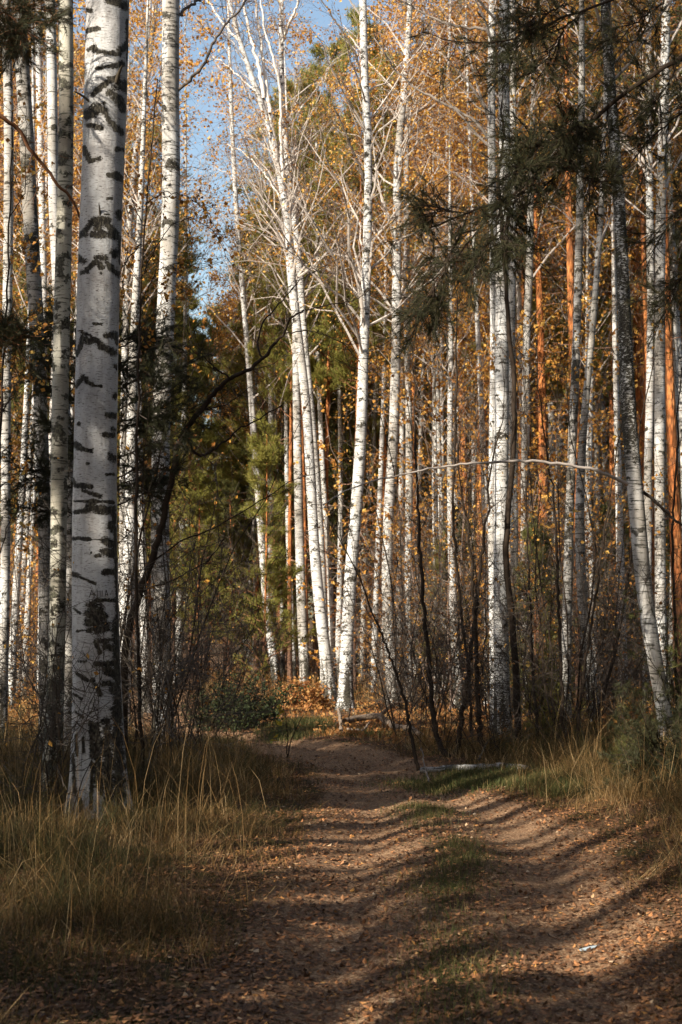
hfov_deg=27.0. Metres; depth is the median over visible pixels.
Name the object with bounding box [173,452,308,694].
sapling
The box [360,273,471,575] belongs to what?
young pine
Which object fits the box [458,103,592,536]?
pine tree
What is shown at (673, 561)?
dark sapling
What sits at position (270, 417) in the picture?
birch tree
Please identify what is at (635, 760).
pine bush
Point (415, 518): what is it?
tall sapling
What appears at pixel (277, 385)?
pine tree
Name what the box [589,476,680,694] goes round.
tall sapling
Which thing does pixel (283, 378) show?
pine tree
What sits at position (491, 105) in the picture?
birch tree
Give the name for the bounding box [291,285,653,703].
golden sapling
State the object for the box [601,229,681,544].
young pine
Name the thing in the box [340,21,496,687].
birch tree
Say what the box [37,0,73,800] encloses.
birch tree
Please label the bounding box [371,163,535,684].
birch tree
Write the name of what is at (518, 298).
birch tree
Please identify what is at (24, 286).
young pine
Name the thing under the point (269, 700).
green bush
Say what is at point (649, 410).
birch tree
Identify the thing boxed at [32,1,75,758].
birch tree
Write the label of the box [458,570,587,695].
sapling
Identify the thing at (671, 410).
pine tree
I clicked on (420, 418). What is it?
birch tree
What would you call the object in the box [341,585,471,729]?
bare shrub
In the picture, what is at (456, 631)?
sapling
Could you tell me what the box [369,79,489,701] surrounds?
birch tree
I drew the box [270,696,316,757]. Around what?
seedling
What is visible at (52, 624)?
bare shrub
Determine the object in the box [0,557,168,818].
bare shrub
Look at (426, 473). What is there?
young pine
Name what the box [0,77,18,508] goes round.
pine tree
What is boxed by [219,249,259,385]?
pine tree
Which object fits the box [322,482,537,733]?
sapling
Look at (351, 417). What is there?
young pine
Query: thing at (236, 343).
birch tree
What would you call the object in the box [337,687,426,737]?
fallen bough
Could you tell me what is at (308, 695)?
rust bush
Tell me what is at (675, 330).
birch tree
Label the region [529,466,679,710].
sapling
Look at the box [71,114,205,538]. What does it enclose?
pine tree
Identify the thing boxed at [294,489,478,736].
sapling
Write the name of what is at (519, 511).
tall sapling
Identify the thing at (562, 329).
pine tree
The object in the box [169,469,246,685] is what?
young pine
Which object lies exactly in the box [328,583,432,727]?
sapling
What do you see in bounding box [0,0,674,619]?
sky
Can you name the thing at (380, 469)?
birch tree
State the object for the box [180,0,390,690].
birch tree
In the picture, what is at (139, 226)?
birch tree
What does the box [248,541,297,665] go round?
young pine
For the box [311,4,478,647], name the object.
birch tree
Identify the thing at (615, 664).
bare shrub
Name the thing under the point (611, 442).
pine tree
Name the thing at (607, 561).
tall sapling
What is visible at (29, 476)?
birch tree
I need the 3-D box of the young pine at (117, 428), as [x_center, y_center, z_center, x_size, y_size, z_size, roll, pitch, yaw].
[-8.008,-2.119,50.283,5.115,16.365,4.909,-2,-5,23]
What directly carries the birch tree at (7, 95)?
on the ground at (516, 832)
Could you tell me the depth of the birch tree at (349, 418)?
48.13 m
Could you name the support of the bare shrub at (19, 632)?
on the ground at (516, 832)
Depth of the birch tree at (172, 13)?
20.37 m
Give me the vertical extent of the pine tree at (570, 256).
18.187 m
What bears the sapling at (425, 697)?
on the ground at (516, 832)
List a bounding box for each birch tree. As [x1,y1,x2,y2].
[0,0,13,734]
[0,0,154,688]
[0,0,179,709]
[0,2,161,686]
[0,3,207,695]
[0,6,128,694]
[0,19,181,431]
[0,65,23,279]
[0,112,50,378]
[0,127,22,238]
[0,133,76,289]
[0,156,73,458]
[0,198,72,662]
[1,0,239,193]
[13,15,49,760]
[14,0,238,723]
[15,251,145,412]
[18,157,129,336]
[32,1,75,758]
[36,0,206,327]
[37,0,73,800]
[44,0,239,712]
[47,0,250,610]
[47,155,143,380]
[61,0,137,819]
[72,3,240,686]
[82,0,265,739]
[126,0,267,679]
[176,0,357,685]
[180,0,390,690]
[188,0,409,704]
[189,214,292,674]
[195,61,341,679]
[198,0,484,710]
[198,235,283,672]
[202,188,267,420]
[203,203,272,673]
[206,0,358,685]
[206,12,352,683]
[209,244,344,679]
[212,260,275,662]
[228,0,497,706]
[241,39,383,685]
[244,0,461,691]
[264,181,388,575]
[271,59,383,680]
[288,5,428,690]
[303,49,434,676]
[304,0,488,701]
[308,48,482,679]
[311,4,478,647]
[320,73,531,502]
[322,114,371,666]
[326,239,373,667]
[331,185,353,595]
[335,0,529,687]
[335,371,395,666]
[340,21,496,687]
[340,126,430,680]
[341,0,594,728]
[341,218,373,670]
[349,0,604,703]
[355,71,496,709]
[356,48,489,688]
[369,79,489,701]
[371,108,392,571]
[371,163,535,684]
[372,86,466,688]
[374,1,605,683]
[377,45,462,514]
[381,2,541,428]
[381,15,558,425]
[382,121,431,673]
[388,1,543,436]
[403,2,609,693]
[405,0,679,703]
[412,0,487,478]
[413,0,607,715]
[424,1,592,431]
[429,1,575,672]
[435,0,521,736]
[443,2,638,674]
[443,254,606,513]
[453,2,558,294]
[454,0,681,597]
[454,4,681,681]
[456,0,681,734]
[461,2,681,704]
[473,0,681,680]
[473,6,681,653]
[477,0,680,743]
[479,0,681,707]
[485,0,681,730]
[487,21,633,423]
[515,10,657,699]
[531,234,632,673]
[531,291,633,493]
[533,51,656,692]
[544,176,675,674]
[555,0,681,526]
[574,0,681,692]
[582,32,681,621]
[583,18,681,326]
[583,67,681,689]
[617,20,681,543]
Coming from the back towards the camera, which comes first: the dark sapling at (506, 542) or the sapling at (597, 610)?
the sapling at (597, 610)
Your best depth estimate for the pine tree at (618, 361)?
37.97 m
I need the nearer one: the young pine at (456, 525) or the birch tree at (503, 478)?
the birch tree at (503, 478)
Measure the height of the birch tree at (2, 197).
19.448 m
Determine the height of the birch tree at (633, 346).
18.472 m
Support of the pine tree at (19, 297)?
on the ground at (516, 832)
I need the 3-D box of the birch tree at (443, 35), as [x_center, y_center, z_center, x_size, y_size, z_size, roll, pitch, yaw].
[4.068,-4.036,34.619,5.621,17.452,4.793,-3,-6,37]
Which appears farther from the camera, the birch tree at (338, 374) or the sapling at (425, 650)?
the birch tree at (338, 374)
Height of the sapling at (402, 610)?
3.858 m
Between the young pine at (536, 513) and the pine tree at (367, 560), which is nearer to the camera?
the young pine at (536, 513)
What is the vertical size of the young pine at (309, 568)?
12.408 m
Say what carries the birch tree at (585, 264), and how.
on the ground at (516, 832)
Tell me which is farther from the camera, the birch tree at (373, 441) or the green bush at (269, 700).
the birch tree at (373, 441)
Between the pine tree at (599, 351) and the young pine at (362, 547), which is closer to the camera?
the pine tree at (599, 351)
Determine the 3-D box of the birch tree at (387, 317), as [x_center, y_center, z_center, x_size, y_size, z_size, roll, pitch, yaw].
[1.504,-3.877,37.409,5.267,17.631,5.025,1,-5,-15]
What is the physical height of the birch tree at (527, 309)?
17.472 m
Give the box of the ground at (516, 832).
[0,620,681,1023]
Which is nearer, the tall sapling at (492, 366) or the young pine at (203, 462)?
the tall sapling at (492, 366)
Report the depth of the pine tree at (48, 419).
48.99 m
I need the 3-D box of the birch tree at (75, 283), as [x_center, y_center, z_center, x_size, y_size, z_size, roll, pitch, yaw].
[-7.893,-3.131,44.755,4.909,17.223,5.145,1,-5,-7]
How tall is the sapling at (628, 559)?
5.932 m
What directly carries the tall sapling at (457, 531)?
on the ground at (516, 832)
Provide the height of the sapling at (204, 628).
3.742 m
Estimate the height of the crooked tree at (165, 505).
6.043 m
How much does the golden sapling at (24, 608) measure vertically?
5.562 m
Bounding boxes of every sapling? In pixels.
[0,89,74,725]
[0,277,251,742]
[0,367,119,620]
[0,432,136,708]
[0,451,38,734]
[0,493,37,708]
[0,496,37,680]
[0,527,36,662]
[0,535,37,621]
[2,375,236,766]
[9,614,36,698]
[10,399,120,698]
[16,573,37,690]
[17,583,38,705]
[34,382,340,760]
[37,376,251,771]
[117,48,256,784]
[118,521,205,725]
[118,522,306,764]
[133,586,238,749]
[142,493,266,753]
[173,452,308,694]
[222,621,266,689]
[267,498,366,670]
[271,265,488,708]
[271,412,462,770]
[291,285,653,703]
[292,320,617,709]
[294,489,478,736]
[300,433,445,687]
[311,445,432,691]
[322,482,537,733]
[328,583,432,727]
[335,444,470,677]
[356,587,414,682]
[357,496,430,671]
[357,498,469,710]
[357,522,413,655]
[358,426,431,653]
[360,458,482,688]
[361,254,472,757]
[367,532,489,738]
[367,571,482,730]
[373,357,529,714]
[373,460,565,680]
[373,562,432,687]
[385,384,573,715]
[391,12,575,750]
[391,257,642,681]
[397,366,550,687]
[401,143,515,741]
[402,334,599,756]
[403,393,574,702]
[407,360,557,754]
[408,556,523,715]
[410,563,530,718]
[412,438,470,625]
[419,242,681,737]
[433,439,540,660]
[441,546,536,691]
[449,263,601,741]
[449,312,672,716]
[453,508,625,717]
[457,337,643,648]
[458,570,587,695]
[460,406,639,732]
[463,452,628,722]
[472,290,681,735]
[473,428,678,729]
[483,254,608,745]
[484,553,579,715]
[509,430,632,701]
[509,493,627,690]
[510,465,662,721]
[517,407,680,677]
[521,522,636,732]
[522,334,681,717]
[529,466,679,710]
[549,301,680,752]
[553,458,681,682]
[557,472,671,694]
[564,491,667,680]
[572,579,644,722]
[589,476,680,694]
[595,600,681,708]
[602,523,680,689]
[603,411,680,694]
[607,182,681,721]
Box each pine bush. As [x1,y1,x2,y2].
[520,630,598,734]
[578,670,681,798]
[586,703,678,777]
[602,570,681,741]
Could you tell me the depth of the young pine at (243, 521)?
50.12 m
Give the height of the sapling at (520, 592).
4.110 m
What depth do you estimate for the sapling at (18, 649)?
33.35 m
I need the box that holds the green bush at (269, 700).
[177,670,314,731]
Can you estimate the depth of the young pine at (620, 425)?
43.74 m
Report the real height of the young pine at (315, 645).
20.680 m
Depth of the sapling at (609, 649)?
23.52 m
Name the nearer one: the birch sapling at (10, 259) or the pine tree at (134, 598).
the birch sapling at (10, 259)
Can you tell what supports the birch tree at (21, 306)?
on the ground at (516, 832)
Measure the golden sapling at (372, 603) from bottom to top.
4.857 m
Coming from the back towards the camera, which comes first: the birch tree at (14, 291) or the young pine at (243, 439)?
the young pine at (243, 439)
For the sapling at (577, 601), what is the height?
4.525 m
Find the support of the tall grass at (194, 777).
on the ground at (516, 832)
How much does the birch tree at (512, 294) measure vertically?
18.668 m
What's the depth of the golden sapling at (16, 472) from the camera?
38.47 m
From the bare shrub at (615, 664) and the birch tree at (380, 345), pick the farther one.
the birch tree at (380, 345)
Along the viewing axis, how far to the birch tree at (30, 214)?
16.23 m
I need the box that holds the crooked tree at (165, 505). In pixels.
[117,204,422,763]
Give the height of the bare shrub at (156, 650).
4.023 m
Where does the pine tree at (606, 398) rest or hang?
on the ground at (516, 832)
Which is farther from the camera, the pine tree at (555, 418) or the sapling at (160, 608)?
the pine tree at (555, 418)
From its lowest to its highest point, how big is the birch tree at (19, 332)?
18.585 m
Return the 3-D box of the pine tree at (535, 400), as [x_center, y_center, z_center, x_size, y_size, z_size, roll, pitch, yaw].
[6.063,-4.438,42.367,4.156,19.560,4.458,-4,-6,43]
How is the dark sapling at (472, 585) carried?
on the ground at (516, 832)
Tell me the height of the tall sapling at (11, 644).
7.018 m
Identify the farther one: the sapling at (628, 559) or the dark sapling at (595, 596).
the sapling at (628, 559)
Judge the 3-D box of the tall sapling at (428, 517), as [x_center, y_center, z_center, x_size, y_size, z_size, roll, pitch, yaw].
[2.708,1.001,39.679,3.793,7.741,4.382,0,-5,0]
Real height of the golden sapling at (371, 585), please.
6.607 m
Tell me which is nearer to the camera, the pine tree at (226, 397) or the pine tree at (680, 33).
the pine tree at (680, 33)
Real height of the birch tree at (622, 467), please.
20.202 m
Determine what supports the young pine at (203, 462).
on the ground at (516, 832)
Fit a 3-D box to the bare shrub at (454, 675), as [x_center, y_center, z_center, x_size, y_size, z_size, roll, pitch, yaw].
[1.282,2.073,18.740,2.863,3.169,2.153,-5,-7,45]
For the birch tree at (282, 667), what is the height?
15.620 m
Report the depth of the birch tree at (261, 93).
29.43 m
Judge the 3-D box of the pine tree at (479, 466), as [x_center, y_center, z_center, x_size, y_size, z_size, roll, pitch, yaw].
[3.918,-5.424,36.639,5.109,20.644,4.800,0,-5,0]
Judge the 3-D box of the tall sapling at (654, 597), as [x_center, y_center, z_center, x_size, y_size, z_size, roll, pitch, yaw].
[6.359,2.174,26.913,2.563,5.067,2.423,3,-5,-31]
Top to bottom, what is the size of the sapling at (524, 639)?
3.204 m
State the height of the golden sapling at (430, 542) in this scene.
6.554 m
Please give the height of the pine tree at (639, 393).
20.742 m
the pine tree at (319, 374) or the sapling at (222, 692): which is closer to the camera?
the sapling at (222, 692)
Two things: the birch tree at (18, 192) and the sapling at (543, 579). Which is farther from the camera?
the birch tree at (18, 192)
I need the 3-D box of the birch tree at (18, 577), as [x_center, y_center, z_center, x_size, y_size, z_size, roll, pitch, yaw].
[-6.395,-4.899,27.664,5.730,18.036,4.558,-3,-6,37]
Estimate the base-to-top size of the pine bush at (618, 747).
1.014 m
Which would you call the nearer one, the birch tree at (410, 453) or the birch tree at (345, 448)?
the birch tree at (410, 453)
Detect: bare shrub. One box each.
[0,457,182,802]
[0,494,69,771]
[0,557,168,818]
[66,530,262,787]
[68,496,268,770]
[70,481,315,755]
[120,514,309,753]
[143,607,308,753]
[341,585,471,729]
[351,548,551,758]
[402,583,576,762]
[430,468,681,735]
[433,520,663,755]
[547,582,670,734]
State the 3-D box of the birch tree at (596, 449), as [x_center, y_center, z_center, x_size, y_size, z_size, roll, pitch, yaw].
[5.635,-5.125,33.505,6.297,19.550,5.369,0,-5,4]
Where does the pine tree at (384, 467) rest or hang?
on the ground at (516, 832)
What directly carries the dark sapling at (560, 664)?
on the ground at (516, 832)
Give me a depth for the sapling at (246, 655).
32.90 m
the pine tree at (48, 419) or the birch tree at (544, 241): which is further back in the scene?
the pine tree at (48, 419)
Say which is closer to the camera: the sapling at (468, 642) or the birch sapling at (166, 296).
the birch sapling at (166, 296)
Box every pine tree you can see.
[0,0,91,384]
[0,20,44,182]
[0,34,139,414]
[0,59,130,554]
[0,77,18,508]
[0,96,51,542]
[0,172,73,673]
[1,44,161,453]
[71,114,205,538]
[74,144,192,678]
[117,193,179,560]
[132,270,148,656]
[145,279,199,647]
[192,358,225,651]
[202,252,323,676]
[202,320,257,521]
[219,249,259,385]
[222,157,292,674]
[223,64,354,646]
[230,75,352,687]
[252,297,288,668]
[256,30,402,614]
[318,54,426,684]
[328,172,391,528]
[348,98,430,679]
[364,401,389,660]
[373,64,484,542]
[373,127,474,588]
[374,0,681,361]
[377,13,509,591]
[394,0,562,688]
[401,86,476,432]
[441,0,630,671]
[458,49,608,678]
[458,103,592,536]
[462,8,559,474]
[472,69,571,595]
[481,0,659,709]
[516,0,681,700]
[521,47,645,564]
[522,97,558,481]
[542,0,681,698]
[562,0,681,700]
[565,107,681,516]
[576,0,681,700]
[583,33,681,678]
[583,182,654,492]
[620,6,681,644]
[652,11,681,486]
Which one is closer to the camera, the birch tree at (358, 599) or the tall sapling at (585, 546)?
the tall sapling at (585, 546)
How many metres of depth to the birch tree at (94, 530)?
11.98 m
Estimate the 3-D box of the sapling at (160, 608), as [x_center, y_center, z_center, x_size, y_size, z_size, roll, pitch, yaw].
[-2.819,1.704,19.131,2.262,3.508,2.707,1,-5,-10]
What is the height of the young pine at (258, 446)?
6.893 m
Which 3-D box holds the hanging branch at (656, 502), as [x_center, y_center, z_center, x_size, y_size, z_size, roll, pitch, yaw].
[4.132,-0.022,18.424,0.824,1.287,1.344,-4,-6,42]
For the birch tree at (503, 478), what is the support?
on the ground at (516, 832)
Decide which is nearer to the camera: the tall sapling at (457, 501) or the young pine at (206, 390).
the tall sapling at (457, 501)
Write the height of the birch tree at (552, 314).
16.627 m
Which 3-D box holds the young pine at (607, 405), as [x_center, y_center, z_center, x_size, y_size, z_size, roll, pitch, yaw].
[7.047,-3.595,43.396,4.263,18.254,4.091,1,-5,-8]
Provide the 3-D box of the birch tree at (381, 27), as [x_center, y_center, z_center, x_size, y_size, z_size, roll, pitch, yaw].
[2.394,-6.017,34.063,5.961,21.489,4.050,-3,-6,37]
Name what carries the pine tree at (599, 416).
on the ground at (516, 832)
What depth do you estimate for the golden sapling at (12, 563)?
32.96 m
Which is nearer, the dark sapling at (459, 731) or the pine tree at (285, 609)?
the dark sapling at (459, 731)
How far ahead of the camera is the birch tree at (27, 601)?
32.97 m
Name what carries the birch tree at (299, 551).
on the ground at (516, 832)
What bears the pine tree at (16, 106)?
on the ground at (516, 832)
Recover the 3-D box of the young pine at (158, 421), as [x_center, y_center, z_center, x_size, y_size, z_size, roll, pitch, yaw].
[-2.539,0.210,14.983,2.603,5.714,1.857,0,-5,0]
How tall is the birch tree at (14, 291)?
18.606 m
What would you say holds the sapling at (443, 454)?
on the ground at (516, 832)
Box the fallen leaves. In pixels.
[0,712,681,1023]
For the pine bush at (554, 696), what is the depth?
20.33 m
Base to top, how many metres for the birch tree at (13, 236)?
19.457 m
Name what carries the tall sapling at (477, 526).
on the ground at (516, 832)
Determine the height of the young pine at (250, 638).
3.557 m
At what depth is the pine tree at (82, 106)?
46.37 m
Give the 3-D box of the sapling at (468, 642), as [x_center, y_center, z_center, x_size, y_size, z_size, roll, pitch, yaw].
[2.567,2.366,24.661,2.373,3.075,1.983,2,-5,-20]
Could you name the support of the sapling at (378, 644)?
on the ground at (516, 832)
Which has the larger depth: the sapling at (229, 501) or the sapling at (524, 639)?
the sapling at (524, 639)
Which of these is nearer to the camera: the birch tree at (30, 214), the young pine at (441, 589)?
the birch tree at (30, 214)
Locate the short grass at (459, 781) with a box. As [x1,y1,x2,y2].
[0,712,608,1023]
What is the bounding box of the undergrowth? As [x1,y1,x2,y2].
[8,649,681,749]
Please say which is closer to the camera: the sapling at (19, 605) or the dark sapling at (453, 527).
the dark sapling at (453, 527)
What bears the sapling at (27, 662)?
on the ground at (516, 832)
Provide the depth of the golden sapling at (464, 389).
28.81 m
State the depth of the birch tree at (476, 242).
40.70 m
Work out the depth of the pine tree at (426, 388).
46.21 m
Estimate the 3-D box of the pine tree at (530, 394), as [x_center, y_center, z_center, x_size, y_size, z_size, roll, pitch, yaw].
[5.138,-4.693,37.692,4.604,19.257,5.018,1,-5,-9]
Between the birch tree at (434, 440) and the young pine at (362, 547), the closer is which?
the birch tree at (434, 440)
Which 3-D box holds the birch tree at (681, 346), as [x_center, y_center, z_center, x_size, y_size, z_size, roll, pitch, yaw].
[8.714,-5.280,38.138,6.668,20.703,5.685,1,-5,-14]
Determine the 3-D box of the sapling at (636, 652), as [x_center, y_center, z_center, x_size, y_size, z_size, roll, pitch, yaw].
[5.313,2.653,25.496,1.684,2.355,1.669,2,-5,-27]
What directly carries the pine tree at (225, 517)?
on the ground at (516, 832)
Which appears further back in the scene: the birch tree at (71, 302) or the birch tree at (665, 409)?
the birch tree at (71, 302)
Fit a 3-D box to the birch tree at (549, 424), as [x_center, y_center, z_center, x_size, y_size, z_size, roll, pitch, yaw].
[5.375,-5.473,35.792,5.645,20.557,5.904,-1,-5,9]
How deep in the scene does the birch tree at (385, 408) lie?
50.24 m
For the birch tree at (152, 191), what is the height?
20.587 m
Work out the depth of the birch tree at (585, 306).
30.33 m
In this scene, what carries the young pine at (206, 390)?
on the ground at (516, 832)
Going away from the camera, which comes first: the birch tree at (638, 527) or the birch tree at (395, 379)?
the birch tree at (638, 527)
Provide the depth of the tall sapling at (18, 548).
19.71 m
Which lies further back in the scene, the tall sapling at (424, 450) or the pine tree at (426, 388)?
the pine tree at (426, 388)
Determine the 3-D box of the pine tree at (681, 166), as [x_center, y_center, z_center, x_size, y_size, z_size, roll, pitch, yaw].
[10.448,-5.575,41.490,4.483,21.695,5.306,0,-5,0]
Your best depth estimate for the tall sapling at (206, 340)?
19.91 m
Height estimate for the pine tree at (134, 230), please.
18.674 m
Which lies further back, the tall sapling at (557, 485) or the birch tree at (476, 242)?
the birch tree at (476, 242)
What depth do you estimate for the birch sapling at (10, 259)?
14.11 m
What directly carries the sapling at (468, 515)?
on the ground at (516, 832)
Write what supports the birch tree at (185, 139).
on the ground at (516, 832)
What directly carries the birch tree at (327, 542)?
on the ground at (516, 832)
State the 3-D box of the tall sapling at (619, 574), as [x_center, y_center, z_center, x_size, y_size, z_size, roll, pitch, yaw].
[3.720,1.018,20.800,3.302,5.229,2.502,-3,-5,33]
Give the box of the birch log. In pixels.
[420,736,530,781]
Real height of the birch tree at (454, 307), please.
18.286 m
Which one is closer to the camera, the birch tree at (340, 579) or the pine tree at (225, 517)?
the birch tree at (340, 579)
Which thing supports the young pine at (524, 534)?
on the ground at (516, 832)
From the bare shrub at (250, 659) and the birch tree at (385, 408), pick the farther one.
the birch tree at (385, 408)
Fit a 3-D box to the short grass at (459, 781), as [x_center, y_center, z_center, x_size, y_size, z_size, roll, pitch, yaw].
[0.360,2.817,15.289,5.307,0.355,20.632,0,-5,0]
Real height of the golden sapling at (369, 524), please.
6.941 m
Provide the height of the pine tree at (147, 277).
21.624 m
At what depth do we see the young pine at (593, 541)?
37.49 m
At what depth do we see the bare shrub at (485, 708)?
17.41 m
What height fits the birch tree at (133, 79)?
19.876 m
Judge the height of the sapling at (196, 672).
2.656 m
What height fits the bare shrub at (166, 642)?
3.136 m
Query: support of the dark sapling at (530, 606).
on the ground at (516, 832)
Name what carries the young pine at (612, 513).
on the ground at (516, 832)
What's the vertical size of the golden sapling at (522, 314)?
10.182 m
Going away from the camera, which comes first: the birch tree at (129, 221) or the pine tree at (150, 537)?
the birch tree at (129, 221)
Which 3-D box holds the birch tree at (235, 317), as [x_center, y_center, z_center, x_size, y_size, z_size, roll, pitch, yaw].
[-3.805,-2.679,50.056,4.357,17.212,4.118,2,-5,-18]
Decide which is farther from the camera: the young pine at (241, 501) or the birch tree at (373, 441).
the young pine at (241, 501)
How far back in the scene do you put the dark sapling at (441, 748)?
18.29 m
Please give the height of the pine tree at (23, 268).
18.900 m
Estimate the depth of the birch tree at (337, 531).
54.90 m
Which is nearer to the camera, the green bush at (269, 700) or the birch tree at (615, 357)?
the green bush at (269, 700)
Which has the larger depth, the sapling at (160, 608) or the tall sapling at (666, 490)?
the tall sapling at (666, 490)
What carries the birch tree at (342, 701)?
on the ground at (516, 832)
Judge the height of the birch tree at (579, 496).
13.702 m
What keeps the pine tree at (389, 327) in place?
on the ground at (516, 832)
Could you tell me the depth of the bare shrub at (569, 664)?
17.69 m
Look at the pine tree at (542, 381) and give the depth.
30.20 m
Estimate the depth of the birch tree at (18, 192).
41.28 m
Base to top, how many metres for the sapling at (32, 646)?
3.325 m
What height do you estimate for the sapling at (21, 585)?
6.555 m
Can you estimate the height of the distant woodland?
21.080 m
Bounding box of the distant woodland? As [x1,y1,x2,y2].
[32,400,363,645]
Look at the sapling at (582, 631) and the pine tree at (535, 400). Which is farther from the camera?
the pine tree at (535, 400)
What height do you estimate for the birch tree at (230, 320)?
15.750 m
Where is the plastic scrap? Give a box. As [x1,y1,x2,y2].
[579,945,596,950]
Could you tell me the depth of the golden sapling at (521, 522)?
27.80 m
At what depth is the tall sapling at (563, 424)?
24.45 m
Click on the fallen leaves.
(245, 1008)
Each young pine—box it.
[0,213,74,595]
[0,278,222,550]
[37,289,175,561]
[117,234,237,668]
[137,211,228,666]
[137,296,259,679]
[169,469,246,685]
[170,371,295,666]
[173,303,256,670]
[197,323,293,666]
[199,479,262,677]
[202,414,296,622]
[212,340,246,658]
[212,409,316,698]
[233,585,267,662]
[234,373,336,611]
[237,125,364,580]
[244,159,372,670]
[248,85,374,677]
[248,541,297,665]
[292,231,397,634]
[319,113,432,673]
[328,391,374,608]
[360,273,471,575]
[398,85,480,538]
[413,504,483,679]
[419,530,481,698]
[486,514,579,715]
[517,267,608,530]
[530,288,620,507]
[530,473,562,678]
[572,500,667,671]
[588,485,633,655]
[592,247,681,516]
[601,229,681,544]
[631,518,669,671]
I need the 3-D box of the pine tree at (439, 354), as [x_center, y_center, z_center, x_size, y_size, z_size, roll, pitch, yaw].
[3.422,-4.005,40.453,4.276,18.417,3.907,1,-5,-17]
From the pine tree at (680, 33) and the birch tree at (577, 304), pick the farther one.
the pine tree at (680, 33)
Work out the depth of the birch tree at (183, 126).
39.12 m
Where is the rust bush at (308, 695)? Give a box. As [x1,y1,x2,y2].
[279,673,337,709]
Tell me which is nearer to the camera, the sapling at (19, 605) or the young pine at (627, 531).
the sapling at (19, 605)
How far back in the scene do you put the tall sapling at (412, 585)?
28.50 m
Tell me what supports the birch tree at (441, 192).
on the ground at (516, 832)
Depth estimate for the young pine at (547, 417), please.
42.16 m
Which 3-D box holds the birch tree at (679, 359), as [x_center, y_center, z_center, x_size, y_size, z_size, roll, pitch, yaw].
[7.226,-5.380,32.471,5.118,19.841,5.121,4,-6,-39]
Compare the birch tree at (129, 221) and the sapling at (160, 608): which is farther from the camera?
the birch tree at (129, 221)
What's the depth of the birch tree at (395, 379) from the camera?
29.91 m
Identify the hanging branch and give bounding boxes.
[323,421,627,538]
[643,466,681,553]
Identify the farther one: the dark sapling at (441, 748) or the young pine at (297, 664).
the young pine at (297, 664)
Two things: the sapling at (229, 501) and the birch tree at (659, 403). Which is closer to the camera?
the sapling at (229, 501)
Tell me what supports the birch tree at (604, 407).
on the ground at (516, 832)
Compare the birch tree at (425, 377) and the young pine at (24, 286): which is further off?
the young pine at (24, 286)
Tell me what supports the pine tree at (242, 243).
on the ground at (516, 832)
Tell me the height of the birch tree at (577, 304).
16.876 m
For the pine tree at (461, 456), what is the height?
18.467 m
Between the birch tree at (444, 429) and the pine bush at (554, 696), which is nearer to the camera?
the pine bush at (554, 696)
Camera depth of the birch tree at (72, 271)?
46.74 m
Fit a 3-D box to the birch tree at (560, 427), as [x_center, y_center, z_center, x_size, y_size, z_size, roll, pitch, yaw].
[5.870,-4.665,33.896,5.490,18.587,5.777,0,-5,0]
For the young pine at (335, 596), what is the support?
on the ground at (516, 832)
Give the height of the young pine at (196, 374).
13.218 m
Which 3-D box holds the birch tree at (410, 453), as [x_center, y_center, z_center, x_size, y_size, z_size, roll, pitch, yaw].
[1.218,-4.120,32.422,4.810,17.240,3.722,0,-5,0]
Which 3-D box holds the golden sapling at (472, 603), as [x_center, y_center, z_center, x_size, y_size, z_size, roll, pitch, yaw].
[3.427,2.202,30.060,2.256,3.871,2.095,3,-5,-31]
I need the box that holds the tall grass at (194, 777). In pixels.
[0,666,681,1023]
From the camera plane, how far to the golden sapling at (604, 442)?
35.93 m
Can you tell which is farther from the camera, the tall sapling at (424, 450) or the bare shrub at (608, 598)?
the tall sapling at (424, 450)
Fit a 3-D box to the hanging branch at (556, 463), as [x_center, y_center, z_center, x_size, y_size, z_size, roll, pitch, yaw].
[1.728,-0.398,17.800,3.945,1.606,1.168,0,-5,-5]
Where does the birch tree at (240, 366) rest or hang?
on the ground at (516, 832)
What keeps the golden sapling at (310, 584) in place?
on the ground at (516, 832)
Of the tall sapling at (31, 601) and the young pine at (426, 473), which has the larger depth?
the young pine at (426, 473)
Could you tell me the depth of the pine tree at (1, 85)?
50.07 m
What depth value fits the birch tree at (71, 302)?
50.07 m
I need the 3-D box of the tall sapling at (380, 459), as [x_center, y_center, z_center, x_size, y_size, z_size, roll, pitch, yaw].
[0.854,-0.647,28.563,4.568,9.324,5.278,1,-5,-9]
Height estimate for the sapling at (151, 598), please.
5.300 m
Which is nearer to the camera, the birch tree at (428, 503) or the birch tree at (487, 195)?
the birch tree at (487, 195)
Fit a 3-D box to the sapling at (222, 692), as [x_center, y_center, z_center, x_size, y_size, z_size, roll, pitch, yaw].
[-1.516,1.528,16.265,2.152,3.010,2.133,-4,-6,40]
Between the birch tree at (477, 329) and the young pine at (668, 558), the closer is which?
the birch tree at (477, 329)
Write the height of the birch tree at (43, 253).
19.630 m
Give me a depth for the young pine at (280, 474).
43.11 m
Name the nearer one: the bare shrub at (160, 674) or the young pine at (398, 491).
the bare shrub at (160, 674)
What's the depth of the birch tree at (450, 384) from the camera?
29.26 m
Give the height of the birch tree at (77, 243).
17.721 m
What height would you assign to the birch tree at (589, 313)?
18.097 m
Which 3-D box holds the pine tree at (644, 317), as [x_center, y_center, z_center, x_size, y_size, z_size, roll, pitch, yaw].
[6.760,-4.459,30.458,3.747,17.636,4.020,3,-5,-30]
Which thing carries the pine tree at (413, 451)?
on the ground at (516, 832)
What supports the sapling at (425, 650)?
on the ground at (516, 832)
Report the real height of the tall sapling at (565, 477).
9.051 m
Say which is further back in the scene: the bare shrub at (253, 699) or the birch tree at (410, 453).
the birch tree at (410, 453)
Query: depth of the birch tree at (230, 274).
61.77 m
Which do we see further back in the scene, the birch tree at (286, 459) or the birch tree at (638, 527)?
the birch tree at (286, 459)

